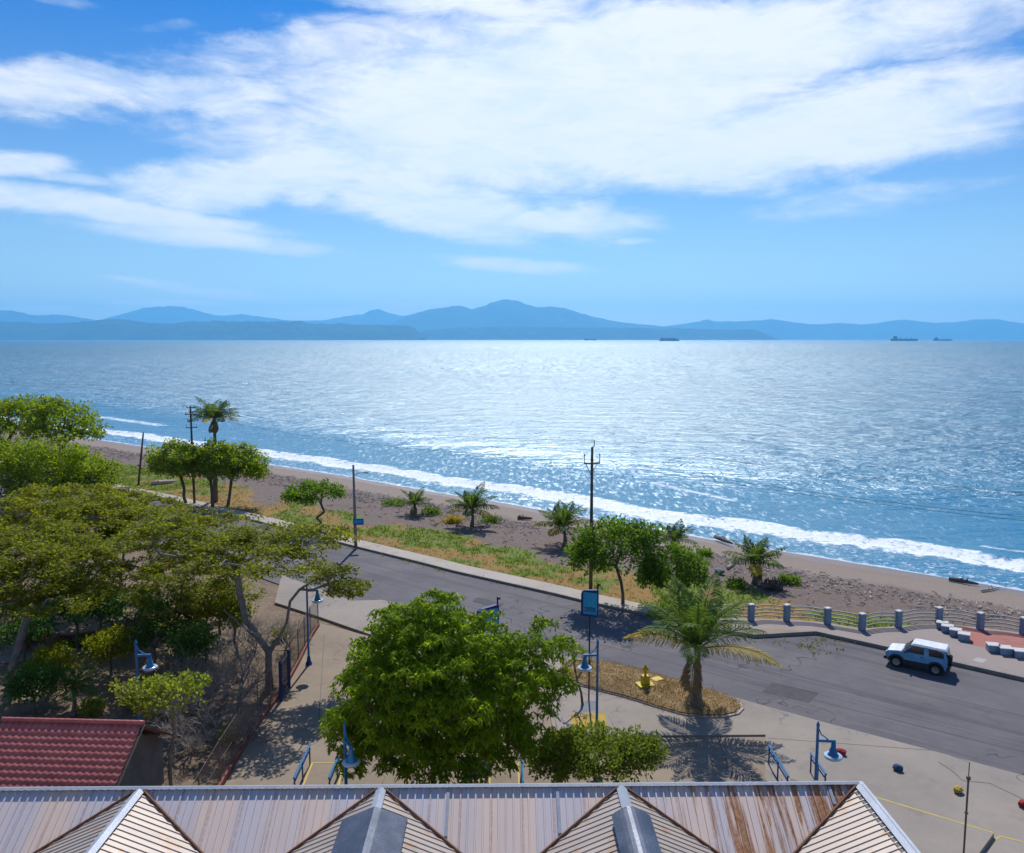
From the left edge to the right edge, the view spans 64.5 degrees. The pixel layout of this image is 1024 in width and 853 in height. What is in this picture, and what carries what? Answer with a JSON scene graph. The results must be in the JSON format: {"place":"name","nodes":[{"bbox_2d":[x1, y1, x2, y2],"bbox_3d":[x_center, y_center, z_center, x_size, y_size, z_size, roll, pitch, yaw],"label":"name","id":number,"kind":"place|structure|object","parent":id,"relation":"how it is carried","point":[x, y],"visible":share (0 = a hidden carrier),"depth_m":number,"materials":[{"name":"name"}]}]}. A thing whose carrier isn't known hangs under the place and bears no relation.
{"place":"outdoors","nodes":[
{"label":"outdoors","id":0,"kind":"place"},
{"bbox_2d":[0,310,94,322],"bbox_3d":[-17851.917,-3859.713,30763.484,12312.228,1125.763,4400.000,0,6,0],"label":"mountain range","id":1,"kind":"structure","parent":0,"point":[10,316],"depth_m":30338.36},
{"bbox_2d":[0,634,155,662],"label":"path","id":2,"kind":"structure","parent":0,"point":[4,659],"depth_m":51.58,"materials":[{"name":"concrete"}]},
{"bbox_2d":[22,633,59,649],"bbox_3d":[-30.743,13.980,52.680,2.450,0.900,0.720,0,6,0],"label":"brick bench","id":3,"kind":"object","parent":2,"relation":"on","point":[36,642],"visible":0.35,"depth_m":52.57,"materials":[{"name":"brown brick"}]},
{"bbox_2d":[0,717,181,804],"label":"tiled house","id":4,"kind":"structure","parent":0,"point":[54,752],"depth_m":32.87,"materials":[{"name":"red tile"}]},
{"bbox_2d":[0,319,428,339],"bbox_3d":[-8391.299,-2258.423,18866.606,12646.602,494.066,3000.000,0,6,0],"label":"hills","id":5,"kind":"structure","parent":0,"point":[115,329],"depth_m":18075.88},
{"bbox_2d":[101,306,407,324],"bbox_3d":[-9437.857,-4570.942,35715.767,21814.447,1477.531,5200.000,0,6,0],"label":"mountain range","id":6,"kind":"structure","parent":0,"point":[169,314],"depth_m":35106.35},
{"bbox_2d":[22,464,654,615],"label":"pavement","id":7,"kind":"structure","parent":0,"point":[603,599],"depth_m":70.70,"materials":[{"name":"concrete"}]},
{"bbox_2d":[225,623,764,801],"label":"courtyard","id":8,"kind":"structure","parent":0,"point":[294,713],"depth_m":39.70,"materials":[{"name":"concrete"}]},
{"bbox_2d":[191,603,319,785],"bbox_3d":[-13.168,14.274,43.894,0.465,2.200,25.789,0,6,-1],"label":"wire fence","id":9,"kind":"object","parent":8,"relation":"on","point":[224,776],"visible":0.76,"depth_m":41.80,"materials":[{"name":"metal"}]},
{"bbox_2d":[278,649,290,701],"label":"park gate","id":10,"kind":"structure","parent":8,"relation":"on","point":[285,677],"depth_m":45.72,"materials":[{"name":"metal"}]},
{"bbox_2d":[293,744,310,788],"bbox_3d":[-9.507,15.619,36.790,0.087,1.050,2.996,0,6,-1],"label":"handrail","id":11,"kind":"object","parent":8,"relation":"on","point":[301,764],"visible":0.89,"depth_m":36.78,"materials":[{"name":"metal"}]},
{"bbox_2d":[305,578,323,665],"bbox_3d":[-12.158,11.984,49.891,1.183,5.466,0.722,0,6,0],"label":"bell lamp","id":12,"kind":"object","parent":8,"relation":"on","point":[317,599],"visible":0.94,"depth_m":49.72,"materials":[{"name":"metal"}]},
{"bbox_2d":[304,763,340,784],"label":"ramp","id":13,"kind":"structure","parent":8,"relation":"on","point":[319,773],"depth_m":37.27,"materials":[{"name":"concrete"}]},
{"bbox_2d":[342,721,360,784],"bbox_3d":[-6.334,14.154,31.942,0.731,5.002,1.160,-2,6,-17],"label":"bell lamp","id":14,"kind":"object","parent":8,"relation":"on","point":[350,760],"visible":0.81,"depth_m":31.65,"materials":[{"name":"metal"}]},
{"bbox_2d":[315,587,588,787],"bbox_3d":[-3.036,11.691,35.008,9.774,9.512,10.295,6,8,42],"label":"leafy tree","id":15,"kind":"object","parent":8,"relation":"on","point":[407,722],"visible":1,"depth_m":32.80,"materials":[{"name":"green plant"}]},
{"bbox_2d":[0,780,920,852],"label":"market building","id":16,"kind":"structure","parent":8,"relation":"on","point":[816,816],"depth_m":24.61,"materials":[{"name":"metal"}]},
{"bbox_2d":[490,762,517,783],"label":"ramp","id":17,"kind":"structure","parent":8,"relation":"on","point":[502,778],"depth_m":37.10,"materials":[{"name":"concrete"}]},
{"bbox_2d":[577,639,598,729],"bbox_3d":[3.730,12.992,39.214,1.187,5.552,0.722,0,6,0],"label":"bell lamp","id":18,"kind":"object","parent":8,"relation":"on","point":[584,667],"visible":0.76,"depth_m":39.01,"materials":[{"name":"metal"}]},
{"bbox_2d":[520,719,670,782],"bbox_3d":[3.535,14.608,34.672,6.526,3.812,4.248,0,6,0],"label":"round leaved tree","id":19,"kind":"object","parent":8,"relation":"on","point":[572,750],"visible":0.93,"depth_m":34.03,"materials":[{"name":"green plant"}]},
{"bbox_2d":[0,340,1023,590],"bbox_3d":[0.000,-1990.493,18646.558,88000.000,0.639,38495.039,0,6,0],"label":"water","id":20,"kind":"structure","parent":0,"point":[942,416],"depth_m":210.05,"materials":[{"name":"blue liquid"}]},
{"bbox_2d":[0,429,1023,785],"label":"ground","id":21,"kind":"structure","parent":0,"point":[186,769],"depth_m":68.62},
{"bbox_2d":[0,393,56,494],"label":"almond tree","id":22,"kind":"object","parent":21,"relation":"on","point":[8,408],"visible":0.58,"depth_m":102.16,"materials":[{"name":"green plant"}]},
{"bbox_2d":[0,603,59,662],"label":"park tree","id":23,"kind":"object","parent":21,"relation":"on","point":[12,630],"visible":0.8,"depth_m":49.90,"materials":[{"name":"green plant"}]},
{"bbox_2d":[0,426,64,505],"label":"bushy tree","id":24,"kind":"object","parent":21,"relation":"on","point":[4,454],"visible":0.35,"depth_m":87.88,"materials":[{"name":"green plant"}]},
{"bbox_2d":[0,658,68,717],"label":"park tree","id":25,"kind":"object","parent":21,"relation":"on","point":[25,683],"visible":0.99,"depth_m":41.86,"materials":[{"name":"green plant"}]},
{"bbox_2d":[16,640,83,694],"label":"park tree","id":26,"kind":"object","parent":21,"relation":"on","point":[54,655],"visible":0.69,"depth_m":45.79,"materials":[{"name":"green plant"}]},
{"bbox_2d":[0,428,107,515],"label":"bushy tree","id":27,"kind":"object","parent":21,"relation":"on","point":[19,468],"visible":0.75,"depth_m":86.59,"materials":[{"name":"green plant"}]},
{"bbox_2d":[14,394,113,497],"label":"almond tree","id":28,"kind":"object","parent":21,"relation":"on","point":[69,412],"visible":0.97,"depth_m":99.47,"materials":[{"name":"green plant"}]},
{"bbox_2d":[0,514,135,704],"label":"acacia tree","id":29,"kind":"object","parent":21,"relation":"on","point":[43,555],"visible":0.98,"depth_m":45.40,"materials":[{"name":"green plant"}]},
{"bbox_2d":[37,663,108,717],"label":"park palm","id":30,"kind":"object","parent":21,"relation":"on","point":[72,679],"visible":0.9,"depth_m":43.17,"materials":[{"name":"green plant"}]},
{"bbox_2d":[38,577,109,648],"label":"park tree","id":31,"kind":"object","parent":21,"relation":"on","point":[80,617],"visible":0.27,"depth_m":51.81,"materials":[{"name":"green plant"}]},
{"bbox_2d":[44,442,124,506],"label":"bushy tree","id":32,"kind":"object","parent":21,"relation":"on","point":[100,477],"visible":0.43,"depth_m":91.08,"materials":[{"name":"green plant"}]},
{"bbox_2d":[73,695,107,718],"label":"bush","id":33,"kind":"object","parent":21,"relation":"on","point":[88,706],"visible":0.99,"depth_m":43.34,"materials":[{"name":"green plant"}]},
{"bbox_2d":[48,625,136,649],"bbox_3d":[-27.767,14.088,53.823,5.685,0.784,1.609,-5,8,-39],"label":"hedge","id":34,"kind":"object","parent":21,"relation":"on","point":[79,639],"visible":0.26,"depth_m":53.08,"materials":[{"name":"green plant"}]},
{"bbox_2d":[0,482,189,623],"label":"acacia tree","id":35,"kind":"object","parent":21,"relation":"on","point":[30,502],"visible":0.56,"depth_m":58.71,"materials":[{"name":"green plant"}]},
{"bbox_2d":[63,580,135,634],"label":"park tree","id":36,"kind":"object","parent":21,"relation":"on","point":[98,610],"visible":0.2,"depth_m":52.82,"materials":[{"name":"green plant"}]},
{"bbox_2d":[60,613,145,643],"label":"brick wall","id":37,"kind":"structure","parent":21,"relation":"on","point":[70,636],"depth_m":54.10,"materials":[{"name":"brick"}]},
{"bbox_2d":[81,623,134,675],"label":"park tree","id":38,"kind":"object","parent":21,"relation":"on","point":[106,642],"visible":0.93,"depth_m":48.00,"materials":[{"name":"green plant"}]},
{"bbox_2d":[57,483,195,586],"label":"acacia tree","id":39,"kind":"object","parent":21,"relation":"on","point":[148,498],"visible":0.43,"depth_m":66.17,"materials":[{"name":"green plant"}]},
{"bbox_2d":[99,579,169,639],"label":"park tree","id":40,"kind":"object","parent":21,"relation":"on","point":[117,611],"visible":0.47,"depth_m":51.56,"materials":[{"name":"green plant"}]},
{"bbox_2d":[134,640,157,719],"bbox_3d":[-18.048,13.109,40.050,1.187,5.341,0.721,0,6,0],"label":"bell lamp","id":41,"kind":"object","parent":21,"relation":"on","point":[149,666],"visible":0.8,"depth_m":39.78,"materials":[{"name":"metal"}]},
{"bbox_2d":[121,606,186,675],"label":"park tree","id":42,"kind":"object","parent":21,"relation":"on","point":[146,633],"visible":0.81,"depth_m":48.04,"materials":[{"name":"green plant"}]},
{"bbox_2d":[68,501,244,600],"bbox_3d":[-26.567,9.870,58.461,13.167,8.355,12.915,0,6,0],"label":"acacia tree","id":43,"kind":"object","parent":21,"relation":"on","point":[114,572],"visible":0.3,"depth_m":57.37,"materials":[{"name":"green plant"}]},
{"bbox_2d":[108,669,211,785],"bbox_3d":[-15.277,13.540,35.666,3.886,5.732,3.264,-6,8,-43],"label":"yellow green tree","id":44,"kind":"object","parent":21,"relation":"on","point":[150,688],"visible":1,"depth_m":35.12,"materials":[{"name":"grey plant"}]},
{"bbox_2d":[142,583,205,655],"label":"park tree","id":45,"kind":"object","parent":21,"relation":"on","point":[160,604],"visible":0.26,"depth_m":50.73,"materials":[{"name":"green plant"}]},
{"bbox_2d":[141,677,210,728],"bbox_3d":[-17.972,14.585,43.061,3.751,2.822,3.491,-4,7,-34],"label":"bare shrub","id":46,"kind":"object","parent":21,"relation":"on","point":[157,714],"visible":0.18,"depth_m":42.66,"materials":[{"name":"plant"}]},
{"bbox_2d":[143,437,210,502],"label":"umbrella tree","id":47,"kind":"object","parent":21,"relation":"on","point":[160,463],"visible":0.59,"depth_m":96.80,"materials":[{"name":"green plant"}]},
{"bbox_2d":[145,707,235,766],"bbox_3d":[-15.518,14.953,39.303,4.224,2.850,3.827,0,6,0],"label":"bare shrub","id":48,"kind":"object","parent":21,"relation":"on","point":[190,744],"visible":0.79,"depth_m":38.93,"materials":[{"name":"brown plant"}]},
{"bbox_2d":[185,406,196,502],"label":"utility pole","id":49,"kind":"object","parent":21,"relation":"on","point":[193,480],"visible":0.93,"depth_m":97.59,"materials":[{"name":"brown wood"}]},
{"bbox_2d":[116,563,267,660],"bbox_3d":[-19.976,11.858,51.011,7.376,5.994,7.584,5,8,40],"label":"acacia tree","id":50,"kind":"object","parent":21,"relation":"on","point":[189,598],"visible":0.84,"depth_m":50.06,"materials":[{"name":"green plant"}]},
{"bbox_2d":[162,619,223,675],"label":"park tree","id":51,"kind":"object","parent":21,"relation":"on","point":[191,644],"visible":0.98,"depth_m":46.64,"materials":[{"name":"green plant"}]},
{"bbox_2d":[160,642,231,706],"bbox_3d":[-17.913,14.116,45.632,4.665,4.229,4.786,-4,7,-30],"label":"bare shrub","id":52,"kind":"object","parent":21,"relation":"on","point":[189,659],"visible":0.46,"depth_m":45.56,"materials":[{"name":"plant"}]},
{"bbox_2d":[176,583,225,627],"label":"park tree","id":53,"kind":"object","parent":21,"relation":"on","point":[211,615],"visible":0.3,"depth_m":51.66,"materials":[{"name":"green plant"}]},
{"bbox_2d":[170,437,242,507],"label":"umbrella tree","id":54,"kind":"object","parent":21,"relation":"on","point":[185,459],"visible":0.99,"depth_m":94.24,"materials":[{"name":"green plant"}]},
{"bbox_2d":[188,396,241,501],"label":"coconut palm","id":55,"kind":"object","parent":21,"relation":"on","point":[214,413],"visible":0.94,"depth_m":99.08,"materials":[{"name":"green plant"}]},
{"bbox_2d":[164,660,268,738],"bbox_3d":[-15.931,14.124,42.002,5.211,3.647,5.093,5,8,38],"label":"bare shrub","id":56,"kind":"object","parent":21,"relation":"on","point":[209,718],"visible":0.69,"depth_m":42.32,"materials":[{"name":"brown plant"}]},
{"bbox_2d":[195,638,259,694],"bbox_3d":[-16.728,13.849,47.512,4.241,2.910,4.044,2,7,20],"label":"bare shrub","id":57,"kind":"object","parent":21,"relation":"on","point":[228,662],"visible":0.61,"depth_m":47.23,"materials":[{"name":"brown plant"}]},
{"bbox_2d":[93,507,373,690],"bbox_3d":[-16.002,10.234,48.170,16.223,9.822,11.928,0,6,0],"label":"acacia tree","id":58,"kind":"object","parent":21,"relation":"on","point":[234,538],"visible":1,"depth_m":46.66,"materials":[{"name":"green plant"}]},
{"bbox_2d":[207,596,259,655],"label":"park tree","id":59,"kind":"object","parent":21,"relation":"on","point":[231,608],"visible":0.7,"depth_m":50.52,"materials":[{"name":"green plant"}]},
{"bbox_2d":[206,441,272,505],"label":"umbrella tree","id":60,"kind":"object","parent":21,"relation":"on","point":[250,462],"visible":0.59,"depth_m":96.94,"materials":[{"name":"green plant"}]},
{"bbox_2d":[191,652,288,708],"bbox_3d":[-15.160,14.005,44.872,5.725,2.791,4.406,0,6,0],"label":"bare shrub","id":61,"kind":"object","parent":21,"relation":"on","point":[258,673],"visible":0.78,"depth_m":44.99,"materials":[{"name":"brown plant"}]},
{"bbox_2d":[208,601,288,714],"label":"bare tree","id":62,"kind":"object","parent":21,"relation":"on","point":[240,659],"visible":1,"depth_m":44.02,"materials":[{"name":"grey plant"}]},
{"bbox_2d":[226,613,272,652],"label":"bare shrub","id":63,"kind":"object","parent":21,"relation":"on","point":[252,641],"visible":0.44,"depth_m":52.21,"materials":[{"name":"brown plant"}]},
{"bbox_2d":[221,698,280,751],"bbox_3d":[-13.066,14.955,40.570,2.790,2.230,3.078,-4,7,-30],"label":"bare shrub","id":64,"kind":"object","parent":21,"relation":"on","point":[248,729],"visible":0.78,"depth_m":40.57,"materials":[{"name":"brown plant"}]},
{"bbox_2d":[259,612,314,648],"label":"bare shrub","id":65,"kind":"object","parent":21,"relation":"on","point":[292,632],"visible":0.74,"depth_m":52.69,"materials":[{"name":"brown plant"}]},
{"bbox_2d":[280,477,346,527],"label":"almond tree","id":66,"kind":"object","parent":21,"relation":"on","point":[310,490],"visible":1,"depth_m":83.75,"materials":[{"name":"green plant"}]},
{"bbox_2d":[394,487,434,515],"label":"beach palm","id":67,"kind":"object","parent":21,"relation":"on","point":[415,499],"visible":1,"depth_m":94.31,"materials":[{"name":"green plant"}]},
{"bbox_2d":[0,444,908,653],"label":"grass","id":68,"kind":"structure","parent":21,"relation":"on","point":[368,531],"depth_m":79.51,"materials":[{"name":"green plant"}]},
{"bbox_2d":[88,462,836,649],"bbox_3d":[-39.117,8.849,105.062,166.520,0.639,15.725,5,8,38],"label":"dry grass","id":69,"kind":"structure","parent":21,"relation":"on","point":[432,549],"depth_m":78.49,"materials":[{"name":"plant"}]},
{"bbox_2d":[446,482,499,526],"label":"beach palm","id":70,"kind":"object","parent":21,"relation":"on","point":[472,504],"visible":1,"depth_m":87.97,"materials":[{"name":"green plant"}]},
{"bbox_2d":[3,432,1023,629],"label":"driftwood","id":71,"kind":"object","parent":21,"relation":"on","point":[737,564],"visible":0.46,"depth_m":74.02,"materials":[{"name":"brown wood"}]},
{"bbox_2d":[530,500,588,545],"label":"beach palm","id":72,"kind":"object","parent":21,"relation":"on","point":[562,519],"visible":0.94,"depth_m":79.75,"materials":[{"name":"green plant"}]},
{"bbox_2d":[584,440,599,588],"bbox_3d":[6.246,7.231,63.763,1.340,12.441,0.320,0,6,0],"label":"utility pole","id":73,"kind":"object","parent":21,"relation":"on","point":[591,520],"visible":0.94,"depth_m":63.46,"materials":[{"name":"brown wood"}]},
{"bbox_2d":[559,514,668,603],"bbox_3d":[7.621,10.075,60.890,7.569,7.325,6.590,3,7,27],"label":"almond tree","id":74,"kind":"object","parent":21,"relation":"on","point":[636,537],"visible":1,"depth_m":59.70,"materials":[{"name":"green plant"}]},
{"bbox_2d":[631,540,713,602],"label":"almond tree","id":75,"kind":"object","parent":21,"relation":"on","point":[658,573],"visible":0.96,"depth_m":59.97,"materials":[{"name":"green plant"}]},
{"bbox_2d":[657,519,697,556],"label":"beach palm","id":76,"kind":"object","parent":21,"relation":"on","point":[675,534],"visible":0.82,"depth_m":76.78,"materials":[{"name":"green plant"}]},
{"bbox_2d":[722,576,747,589],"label":"beach bush","id":77,"kind":"object","parent":21,"relation":"on","point":[737,583],"visible":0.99,"depth_m":66.68,"materials":[{"name":"green plant"}]},
{"bbox_2d":[721,535,787,584],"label":"beach palm","id":78,"kind":"object","parent":21,"relation":"on","point":[752,552],"visible":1,"depth_m":67.33,"materials":[{"name":"green plant"}]},
{"bbox_2d":[757,577,784,591],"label":"beach bush","id":79,"kind":"object","parent":21,"relation":"on","point":[772,584],"visible":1,"depth_m":66.26,"materials":[{"name":"green plant"}]},
{"bbox_2d":[775,573,802,586],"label":"beach bush","id":80,"kind":"object","parent":21,"relation":"on","point":[788,579],"visible":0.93,"depth_m":68.09,"materials":[{"name":"green plant"}]},
{"bbox_2d":[670,618,1023,675],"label":"promenade","id":81,"kind":"structure","parent":21,"relation":"on","point":[965,652],"depth_m":54.35,"materials":[{"name":"grey concrete"}]},
{"bbox_2d":[710,603,1023,634],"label":"promenade fence","id":82,"kind":"object","parent":81,"relation":"on","point":[897,620],"visible":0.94,"depth_m":56.18,"materials":[{"name":"paint"}]},
{"bbox_2d":[957,627,1023,647],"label":"red paving","id":83,"kind":"structure","parent":81,"relation":"on","point":[980,638],"depth_m":53.79,"materials":[{"name":"red concrete"}]},
{"bbox_2d":[0,475,1023,774],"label":"road","id":84,"kind":"structure","parent":0,"point":[986,709],"depth_m":49.20,"materials":[{"name":"grey asphalt"}]},
{"bbox_2d":[0,462,644,615],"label":"kerb","id":85,"kind":"structure","parent":84,"relation":"on","point":[512,584],"depth_m":68.28,"materials":[{"name":"concrete"}]},
{"bbox_2d":[352,465,367,546],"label":"street light","id":86,"kind":"object","parent":85,"relation":"on","point":[358,521],"visible":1,"depth_m":77.22,"materials":[{"name":"metal"}]},
{"bbox_2d":[556,662,743,717],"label":"island kerb","id":87,"kind":"structure","parent":84,"relation":"on","point":[738,712],"depth_m":43.70,"materials":[{"name":"concrete"}]},
{"bbox_2d":[376,580,1022,751],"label":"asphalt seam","id":88,"kind":"object","parent":84,"relation":"on","point":[754,684],"visible":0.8,"depth_m":46.32,"materials":[{"name":"asphalt"}]},
{"bbox_2d":[762,682,817,702],"bbox_3d":[15.863,15.143,46.161,2.752,0.025,1.671,4,7,33],"label":"asphalt patch","id":89,"kind":"object","parent":84,"relation":"on","point":[804,693],"visible":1,"depth_m":46.12,"materials":[{"name":"asphalt"}]},
{"bbox_2d":[674,628,1023,681],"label":"promenade kerb","id":90,"kind":"structure","parent":84,"relation":"on","point":[885,647],"depth_m":53.54,"materials":[{"name":"concrete"}]},
{"bbox_2d":[883,638,952,675],"bbox_3d":[24.861,13.946,49.582,3.658,1.632,1.882,4,8,35],"label":"parked car","id":91,"kind":"object","parent":84,"relation":"on","point":[935,658],"visible":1,"depth_m":48.92,"materials":[{"name":"paint"}]},
{"bbox_2d":[0,0,1023,325],"label":"sky","id":92,"kind":"structure","parent":0,"point":[647,162],"materials":[{"name":"blue"}]},
{"bbox_2d":[389,299,788,339],"bbox_3d":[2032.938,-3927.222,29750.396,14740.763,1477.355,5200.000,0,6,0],"label":"mountain range","id":93,"kind":"structure","parent":0,"point":[507,313],"depth_m":28827.79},
{"bbox_2d":[419,326,780,339],"bbox_3d":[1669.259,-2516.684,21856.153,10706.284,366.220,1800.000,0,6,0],"label":"hills","id":94,"kind":"structure","parent":0,"point":[530,333],"depth_m":21377.22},
{"bbox_2d":[275,575,1023,852],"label":"plaza","id":95,"kind":"structure","parent":0,"point":[925,780],"depth_m":39.24,"materials":[{"name":"concrete"}]},
{"bbox_2d":[561,649,595,704],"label":"thin tree","id":96,"kind":"object","parent":95,"relation":"on","point":[577,678],"visible":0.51,"depth_m":44.24,"materials":[{"name":"green plant"}]},
{"bbox_2d":[580,700,595,712],"bbox_3d":[4.152,15.280,44.106,0.883,0.054,1.584,1,6,6],"label":"sign footing","id":97,"kind":"object","parent":95,"relation":"on","point":[587,706],"visible":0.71,"depth_m":44.15,"materials":[{"name":"concrete"}]},
{"bbox_2d":[581,583,600,700],"bbox_3d":[4.309,11.825,44.516,1.070,6.737,0.206,2,7,22],"label":"blue sign","id":98,"kind":"object","parent":97,"relation":"on","point":[589,602],"visible":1,"depth_m":44.24,"materials":[{"name":"blue metal"}]},
{"bbox_2d":[571,713,606,726],"bbox_3d":[4.007,15.441,42.602,1.937,0.056,1.535,0,6,0],"label":"yellow pad","id":99,"kind":"object","parent":95,"relation":"on","point":[576,718],"visible":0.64,"depth_m":42.75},
{"bbox_2d":[814,721,842,779],"bbox_3d":[12.468,14.113,32.166,1.187,4.997,0.722,0,6,0],"label":"bell lamp","id":100,"kind":"object","parent":95,"relation":"on","point":[832,754],"visible":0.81,"depth_m":31.98,"materials":[{"name":"metal"}]},
{"bbox_2d":[877,798,993,852],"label":"raised platform","id":101,"kind":"structure","parent":95,"relation":"on","point":[924,832],"depth_m":32.55,"materials":[{"name":"concrete"}]},
{"bbox_2d":[963,762,970,852],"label":"thin mast","id":102,"kind":"object","parent":95,"relation":"on","point":[968,777],"visible":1,"depth_m":28.59,"materials":[{"name":"metal"}]},
{"bbox_2d":[558,658,745,715],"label":"grass island","id":103,"kind":"structure","parent":0,"point":[638,691],"depth_m":45.21,"materials":[{"name":"brown plant"}]},
{"bbox_2d":[635,664,655,688],"bbox_3d":[7.545,14.051,45.884,0.950,1.240,0.750,-2,6,-17],"label":"yellow hydrant","id":104,"kind":"object","parent":103,"relation":"on","point":[644,681],"visible":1,"depth_m":45.74,"materials":[{"name":"metal"}]},
{"bbox_2d":[623,570,781,707],"bbox_3d":[9.855,11.681,43.027,7.015,7.274,7.240,-3,7,-24],"label":"coconut palm","id":105,"kind":"object","parent":103,"relation":"on","point":[698,628],"visible":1,"depth_m":42.86,"materials":[{"name":"green plant"}]},
{"bbox_2d":[665,319,1023,339],"bbox_3d":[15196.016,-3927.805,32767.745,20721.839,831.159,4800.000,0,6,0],"label":"mountain range","id":106,"kind":"structure","parent":0,"point":[985,329],"depth_m":31619.91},
{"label":"ramp","id":107,"kind":"structure","parent":0,"visible":0},
{"bbox_2d":[768,744,788,780],"bbox_3d":[12.074,15.616,36.817,0.087,1.050,2.787,0,6,0],"label":"handrail","id":108,"kind":"object","parent":107,"relation":"on","point":[778,762],"visible":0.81,"depth_m":36.81,"materials":[{"name":"metal"}]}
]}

